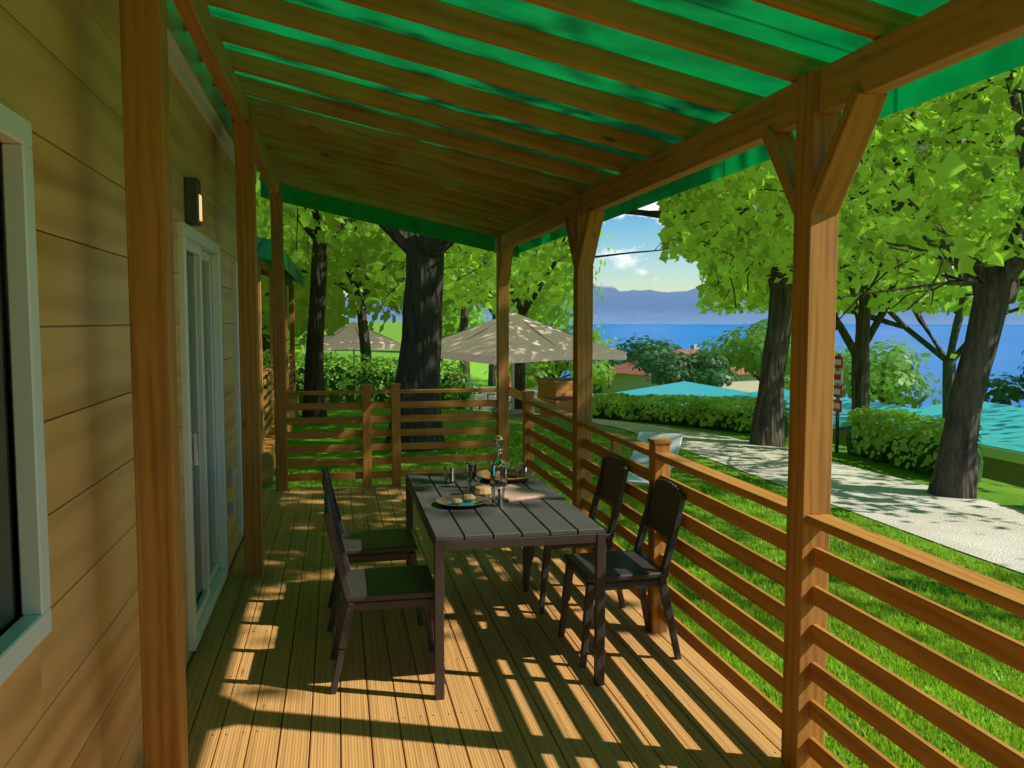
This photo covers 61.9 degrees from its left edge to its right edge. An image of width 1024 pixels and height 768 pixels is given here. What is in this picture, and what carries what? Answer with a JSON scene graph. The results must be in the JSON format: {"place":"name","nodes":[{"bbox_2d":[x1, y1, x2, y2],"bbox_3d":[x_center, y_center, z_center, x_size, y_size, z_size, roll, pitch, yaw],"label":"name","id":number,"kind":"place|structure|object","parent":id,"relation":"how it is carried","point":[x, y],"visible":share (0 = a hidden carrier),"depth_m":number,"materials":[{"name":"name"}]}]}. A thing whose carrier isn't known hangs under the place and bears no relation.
{"place":"outdoors","nodes":[
{"label":"outdoors","id":0,"kind":"place"},
{"bbox_2d":[0,142,229,618],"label":"house wall backing","id":1,"kind":"object","parent":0,"point":[10,383],"depth_m":2.13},
{"bbox_2d":[0,0,243,767],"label":"house wall boards","id":2,"kind":"object","parent":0,"point":[70,691],"visible":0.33,"depth_m":2.65,"materials":[{"name":"beige wood"}]},
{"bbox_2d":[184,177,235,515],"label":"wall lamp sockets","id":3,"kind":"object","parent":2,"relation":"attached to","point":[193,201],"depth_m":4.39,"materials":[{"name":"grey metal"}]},
{"bbox_2d":[256,173,331,243],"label":"tree leaves","id":4,"kind":"object","parent":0,"point":[304,218],"visible":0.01,"depth_m":15.91,"materials":[{"name":"green plant"}]},
{"bbox_2d":[256,196,386,238],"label":"tree leaves","id":5,"kind":"object","parent":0,"point":[383,235],"depth_m":23.50,"materials":[{"name":"green plant"}]},
{"bbox_2d":[262,322,1023,767],"bbox_3d":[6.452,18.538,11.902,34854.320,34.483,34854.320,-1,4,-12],"label":"terrain","id":6,"kind":"structure","parent":0,"point":[1000,492],"depth_m":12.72,"materials":[{"name":"green plant"}]},
{"bbox_2d":[0,182,198,636],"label":"house interior shell","id":7,"kind":"object","parent":6,"relation":"on","point":[9,608],"depth_m":7.55,"materials":[{"name":"black"}]},
{"bbox_2d":[0,0,256,685],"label":"house trim frames","id":8,"kind":"structure","parent":6,"relation":"on","point":[25,634],"depth_m":3.96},
{"bbox_2d":[192,433,198,465],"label":"door handles","id":9,"kind":"object","parent":8,"relation":"attached to","point":[195,462],"depth_m":4.35,"materials":[{"name":"silver metal"}]},
{"bbox_2d":[201,249,218,585],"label":"house glazing","id":10,"kind":"structure","parent":8,"relation":"in","point":[208,406],"depth_m":5.29,"materials":[{"name":"clear glass"}]},
{"bbox_2d":[257,257,298,484],"bbox_3d":[-5.282,-0.760,14.905,2.733,3.656,10.245,-1,4,-12],"label":"neighbour veranda timber","id":11,"kind":"object","parent":6,"relation":"on","point":[267,421],"visible":0.23,"depth_m":13.47,"materials":[{"name":"brown wood"}]},
{"bbox_2d":[257,237,304,288],"bbox_3d":[-5.310,-2.279,15.220,2.800,0.800,9.600,-1,4,-12],"label":"awning","id":12,"kind":"object","parent":11,"relation":"on","point":[264,250],"visible":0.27,"depth_m":12.24,"materials":[{"name":"green fabric"}]},
{"bbox_2d":[262,290,346,366],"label":"tree","id":13,"kind":"object","parent":6,"relation":"on","point":[298,347],"depth_m":45.17,"materials":[{"name":"green plant"}]},
{"bbox_2d":[256,177,372,250],"bbox_3d":[-7.058,-5.923,13.976,18.111,14.345,19.224,-1,4,-12],"label":"tree","id":14,"kind":"object","parent":6,"relation":"on","point":[258,188],"depth_m":13.92,"materials":[{"name":"green plant"}]},
{"bbox_2d":[262,218,374,365],"bbox_3d":[-10.095,-6.650,31.145,15.885,14.950,14.925,-1,4,-12],"label":"tree","id":15,"kind":"object","parent":6,"relation":"on","point":[265,344],"depth_m":31.54,"materials":[{"name":"green plant"}]},
{"bbox_2d":[259,198,402,416],"bbox_3d":[-3.231,-6.585,16.547,20.639,15.259,22.019,-1,4,-12],"label":"tree","id":16,"kind":"object","parent":6,"relation":"on","point":[313,370],"depth_m":18.86,"materials":[{"name":"brown plant"}]},
{"bbox_2d":[276,489,403,765],"bbox_3d":[0.333,1.793,2.915,3.280,0.520,12.705,-1,4,-12],"label":"deck subframe","id":17,"kind":"object","parent":6,"relation":"on","point":[339,678],"visible":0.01,"depth_m":4.24,"materials":[{"name":"brown wood"}]},
{"bbox_2d":[186,483,784,767],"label":"deck planks","id":18,"kind":"object","parent":17,"relation":"on","point":[661,725],"visible":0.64,"depth_m":4.10,"materials":[{"name":"brown wood"}]},
{"bbox_2d":[322,467,423,631],"bbox_3d":[-0.811,0.917,4.947,0.550,0.877,0.446,-1,4,-12],"label":"chair","id":19,"kind":"object","parent":18,"relation":"on","point":[379,545],"visible":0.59,"depth_m":4.80,"materials":[{"name":"wood"}]},
{"bbox_2d":[323,494,444,693],"bbox_3d":[-0.629,0.974,4.159,0.550,0.877,0.446,-1,4,-12],"label":"chair","id":20,"kind":"object","parent":18,"relation":"on","point":[369,589],"visible":0.91,"depth_m":4.00,"materials":[{"name":"wood"}]},
{"bbox_2d":[188,494,775,767],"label":"deck screws","id":21,"kind":"object","parent":18,"relation":"on","point":[444,659],"visible":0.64,"depth_m":4.15,"materials":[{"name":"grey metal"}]},
{"bbox_2d":[406,470,605,699],"bbox_3d":[-0.118,0.995,4.711,0.800,0.750,1.630,-1,4,-12],"label":"dining table","id":22,"kind":"object","parent":18,"relation":"on","point":[553,517],"visible":0.68,"depth_m":4.01,"materials":[{"name":"grey wood"}]},
{"bbox_2d":[444,435,526,506],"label":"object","id":23,"kind":"object","parent":22,"relation":"on","point":[499,467],"visible":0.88,"depth_m":4.88,"materials":[{"name":"clear glass"}]},
{"bbox_2d":[435,469,545,507],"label":"plates","id":24,"kind":"object","parent":22,"relation":"on","point":[480,495],"visible":0.69,"depth_m":4.62,"materials":[{"name":"white ceramic"}]},
{"bbox_2d":[523,456,628,613],"bbox_3d":[0.384,0.895,5.242,0.550,0.877,0.446,-1,4,-12],"label":"chair","id":25,"kind":"object","parent":18,"relation":"on","point":[612,480],"visible":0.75,"depth_m":5.12,"materials":[{"name":"wood"}]},
{"bbox_2d":[558,479,685,667],"bbox_3d":[0.564,0.952,4.465,0.550,0.877,0.446,-1,4,-12],"label":"chair","id":26,"kind":"object","parent":18,"relation":"on","point":[638,570],"visible":0.98,"depth_m":4.37,"materials":[{"name":"wood"}]},
{"bbox_2d":[305,322,400,365],"bbox_3d":[-6.014,-0.828,32.480,3.225,3.081,3.225,-2,5,-22],"label":"parasol","id":27,"kind":"object","parent":6,"relation":"on","point":[346,337],"visible":0.54,"depth_m":31.32,"materials":[{"name":"fabric"}]},
{"bbox_2d":[262,349,474,409],"bbox_3d":[-6.553,-0.151,25.722,11.495,2.298,1.184,-2,5,-22],"label":"hedge","id":28,"kind":"object","parent":6,"relation":"on","point":[376,367],"depth_m":26.29,"materials":[{"name":"green plant"}]},
{"bbox_2d":[256,200,517,371],"bbox_3d":[-4.828,-4.805,30.222,12.540,11.366,12.956,-1,4,-12],"label":"tree","id":29,"kind":"object","parent":6,"relation":"on","point":[341,255],"depth_m":27.25,"materials":[{"name":"green plant"}]},
{"bbox_2d":[261,218,512,345],"bbox_3d":[-4.207,-5.894,36.917,14.790,13.188,14.585,-1,4,-12],"label":"tree","id":30,"kind":"object","parent":6,"relation":"on","point":[342,321],"depth_m":31.86,"materials":[{"name":"green plant"}]},
{"bbox_2d":[440,305,490,363],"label":"tree","id":31,"kind":"object","parent":6,"relation":"on","point":[447,325],"depth_m":92.24,"materials":[{"name":"green plant"}]},
{"bbox_2d":[366,247,572,378],"bbox_3d":[-1.177,-4.908,32.957,10.662,11.826,8.643,-1,4,-12],"label":"tree","id":32,"kind":"object","parent":6,"relation":"on","point":[532,313],"depth_m":33.08,"materials":[{"name":"green plant"}]},
{"bbox_2d":[453,373,510,386],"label":"terracotta pots","id":33,"kind":"object","parent":6,"relation":"on","point":[509,379],"visible":0.06,"depth_m":28.67,"materials":[{"name":"brown ceramic"}]},
{"bbox_2d":[334,228,670,408],"bbox_3d":[-0.363,-5.317,24.393,13.094,12.705,15.655,-1,4,-12],"label":"umbrella tree","id":34,"kind":"object","parent":6,"relation":"on","point":[401,256],"depth_m":23.39,"materials":[{"name":"green plant"}]},
{"bbox_2d":[119,0,887,767],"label":"veranda posts","id":35,"kind":"object","parent":6,"relation":"on","point":[815,162],"visible":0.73,"depth_m":3.08,"materials":[{"name":"brown wood"}]},
{"bbox_2d":[172,0,1023,252],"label":"veranda rafters","id":36,"kind":"object","parent":35,"relation":"on","point":[512,206],"visible":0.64,"depth_m":4.21,"materials":[{"name":"brown wood"}]},
{"bbox_2d":[208,0,1023,257],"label":"roof beams","id":37,"kind":"structure","parent":35,"relation":"on","point":[784,30],"depth_m":3.74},
{"bbox_2d":[286,383,1023,767],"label":"veranda railings","id":38,"kind":"object","parent":35,"relation":"attached to","point":[994,697],"visible":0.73,"depth_m":3.51,"materials":[{"name":"brown wood"}]},
{"bbox_2d":[329,224,696,311],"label":"leaves","id":39,"kind":"object","parent":6,"relation":"on","point":[535,267],"visible":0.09,"depth_m":23.29,"materials":[{"name":"green plant"}]},
{"bbox_2d":[441,312,625,416],"bbox_3d":[0.023,-0.499,21.464,4.025,2.624,4.025,-3,5,-36],"label":"parasol","id":40,"kind":"object","parent":6,"relation":"on","point":[531,340],"visible":0.75,"depth_m":20.34,"materials":[{"name":"fabric"}]},
{"bbox_2d":[474,386,608,412],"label":"outdoor chairs","id":41,"kind":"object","parent":6,"relation":"on","point":[485,396],"depth_m":29.81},
{"bbox_2d":[470,222,615,385],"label":"tree","id":42,"kind":"object","parent":6,"relation":"on","point":[542,318],"depth_m":46.73,"materials":[{"name":"green plant"}]},
{"bbox_2d":[484,316,620,389],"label":"bush","id":43,"kind":"object","parent":6,"relation":"on","point":[532,371],"depth_m":75.56,"materials":[{"name":"green plant"}]},
{"bbox_2d":[592,333,681,393],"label":"tree","id":44,"kind":"object","parent":6,"relation":"on","point":[634,351],"depth_m":83.98,"materials":[{"name":"green plant"}]},
{"bbox_2d":[256,67,1023,451],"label":"tree","id":45,"kind":"object","parent":6,"relation":"on","point":[419,355],"depth_m":14.33,"materials":[{"name":"brown plant"}]},
{"bbox_2d":[256,65,1023,265],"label":"tree leaves","id":46,"kind":"object","parent":45,"relation":"attached to","point":[290,208],"visible":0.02,"depth_m":16.73,"materials":[{"name":"green plant"}]},
{"bbox_2d":[627,432,682,491],"bbox_3d":[1.713,1.081,11.097,0.620,0.678,1.884,2,5,23],"label":"sun lounger","id":47,"kind":"object","parent":6,"relation":"on","point":[642,459],"visible":0.15,"depth_m":11.64,"materials":[{"name":"white fabric"}]},
{"bbox_2d":[602,345,758,403],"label":"red roof house","id":48,"kind":"structure","parent":6,"relation":"on","point":[626,377],"depth_m":77.51,"materials":[{"name":"tile"}]},
{"bbox_2d":[628,349,740,386],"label":"bush","id":49,"kind":"object","parent":6,"relation":"on","point":[659,367],"depth_m":64.96,"materials":[{"name":"green plant"}]},
{"bbox_2d":[592,392,788,436],"bbox_3d":[4.144,0.638,21.933,0.984,1.367,8.544,-2,5,-21],"label":"hedge","id":50,"kind":"object","parent":6,"relation":"on","point":[721,405],"depth_m":21.08,"materials":[{"name":"green plant"}]},
{"bbox_2d":[695,318,790,380],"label":"shore tree","id":51,"kind":"object","parent":6,"relation":"on","point":[742,357],"depth_m":69.19,"materials":[{"name":"green plant"}]},
{"bbox_2d":[738,348,789,389],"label":"shore tree","id":52,"kind":"object","parent":6,"relation":"on","point":[786,383],"visible":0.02,"depth_m":83.34,"materials":[{"name":"green plant"}]},
{"bbox_2d":[530,77,1023,446],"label":"plane tree","id":53,"kind":"object","parent":6,"relation":"on","point":[936,141],"depth_m":15.25,"materials":[{"name":"green plant"}]},
{"bbox_2d":[555,67,1023,277],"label":"plane tree leaves","id":54,"kind":"object","parent":53,"relation":"attached to","point":[901,152],"visible":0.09,"depth_m":11.32,"materials":[{"name":"green plant"}]},
{"bbox_2d":[615,381,1023,487],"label":"swimming pool","id":55,"kind":"object","parent":6,"relation":"on","point":[1001,432],"visible":0.12,"depth_m":23.29,"materials":[{"name":"teal"}]},
{"bbox_2d":[833,354,842,452],"bbox_3d":[5.898,0.351,15.468,0.070,1.800,0.360,-1,4,-12],"label":"sign post","id":56,"kind":"object","parent":6,"relation":"on","point":[838,381],"visible":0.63,"depth_m":15.42,"materials":[{"name":"brown wood"}]},
{"bbox_2d":[657,115,1023,409],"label":"plane tree","id":57,"kind":"object","parent":6,"relation":"on","point":[876,302],"depth_m":20.89,"materials":[{"name":"green plant"}]},
{"bbox_2d":[658,107,1023,316],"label":"plane tree leaves","id":58,"kind":"object","parent":57,"relation":"attached to","point":[958,293],"visible":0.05,"depth_m":19.34,"materials":[{"name":"green plant"}]},
{"bbox_2d":[660,65,1022,424],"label":"plane tree","id":59,"kind":"object","parent":6,"relation":"on","point":[862,389],"depth_m":17.51,"materials":[{"name":"plant"}]},
{"bbox_2d":[665,66,1023,498],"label":"plane tree","id":60,"kind":"object","parent":6,"relation":"on","point":[995,288],"depth_m":11.51,"materials":[{"name":"green plant"}]},
{"bbox_2d":[661,66,1023,289],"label":"plane tree leaves","id":61,"kind":"object","parent":60,"relation":"attached to","point":[962,248],"visible":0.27,"depth_m":10.93,"materials":[{"name":"green plant"}]},
{"bbox_2d":[679,159,1023,418],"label":"plane tree","id":62,"kind":"object","parent":6,"relation":"on","point":[949,369],"depth_m":23.23,"materials":[{"name":"green plant"}]},
{"bbox_2d":[696,117,1023,358],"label":"plane tree leaves","id":63,"kind":"object","parent":62,"relation":"attached to","point":[927,299],"visible":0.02,"depth_m":20.64,"materials":[{"name":"green plant"}]},
{"bbox_2d":[834,335,941,407],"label":"shore tree","id":64,"kind":"object","parent":6,"relation":"on","point":[898,378],"depth_m":77.09,"materials":[{"name":"green plant"}]},
{"bbox_2d":[844,406,983,481],"bbox_3d":[6.600,0.903,14.169,1.084,0.973,2.920,-1,4,-12],"label":"hedge","id":65,"kind":"object","parent":6,"relation":"on","point":[904,420],"depth_m":14.06,"materials":[{"name":"green plant"}]},
{"bbox_2d":[984,351,1023,405],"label":"tree","id":66,"kind":"object","parent":6,"relation":"on","point":[999,395],"depth_m":73.61,"materials":[{"name":"green plant"}]},
{"bbox_2d":[343,202,953,296],"label":"sky","id":67,"kind":"structure","parent":0,"point":[627,233],"materials":[{"name":"blue"}]},
{"bbox_2d":[327,281,1023,324],"bbox_3d":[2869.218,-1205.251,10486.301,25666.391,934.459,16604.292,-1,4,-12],"label":"mountain range","id":68,"kind":"structure","parent":0,"point":[615,306],"depth_m":8564.97,"materials":[{"name":"blue stone"}]},
{"bbox_2d":[474,409,1023,572],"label":"gravel path","id":69,"kind":"structure","parent":0,"point":[993,532],"depth_m":11.12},
{"bbox_2d":[538,377,572,416],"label":"planter boxes","id":70,"kind":"object","parent":69,"relation":"on","point":[557,392],"visible":0.59,"depth_m":23.60,"materials":[{"name":"brown wood"}]},
{"bbox_2d":[534,324,1023,407],"bbox_3d":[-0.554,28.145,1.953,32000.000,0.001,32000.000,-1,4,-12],"label":"lake water","id":71,"kind":"structure","parent":0,"point":[1009,359],"depth_m":1406.35,"materials":[{"name":"blue liquid"}]},
{"bbox_2d":[666,68,1023,233],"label":"plane tree leaves","id":72,"kind":"object","parent":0,"point":[988,139],"visible":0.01,"depth_m":14.25,"materials":[{"name":"green plant"}]}
]}

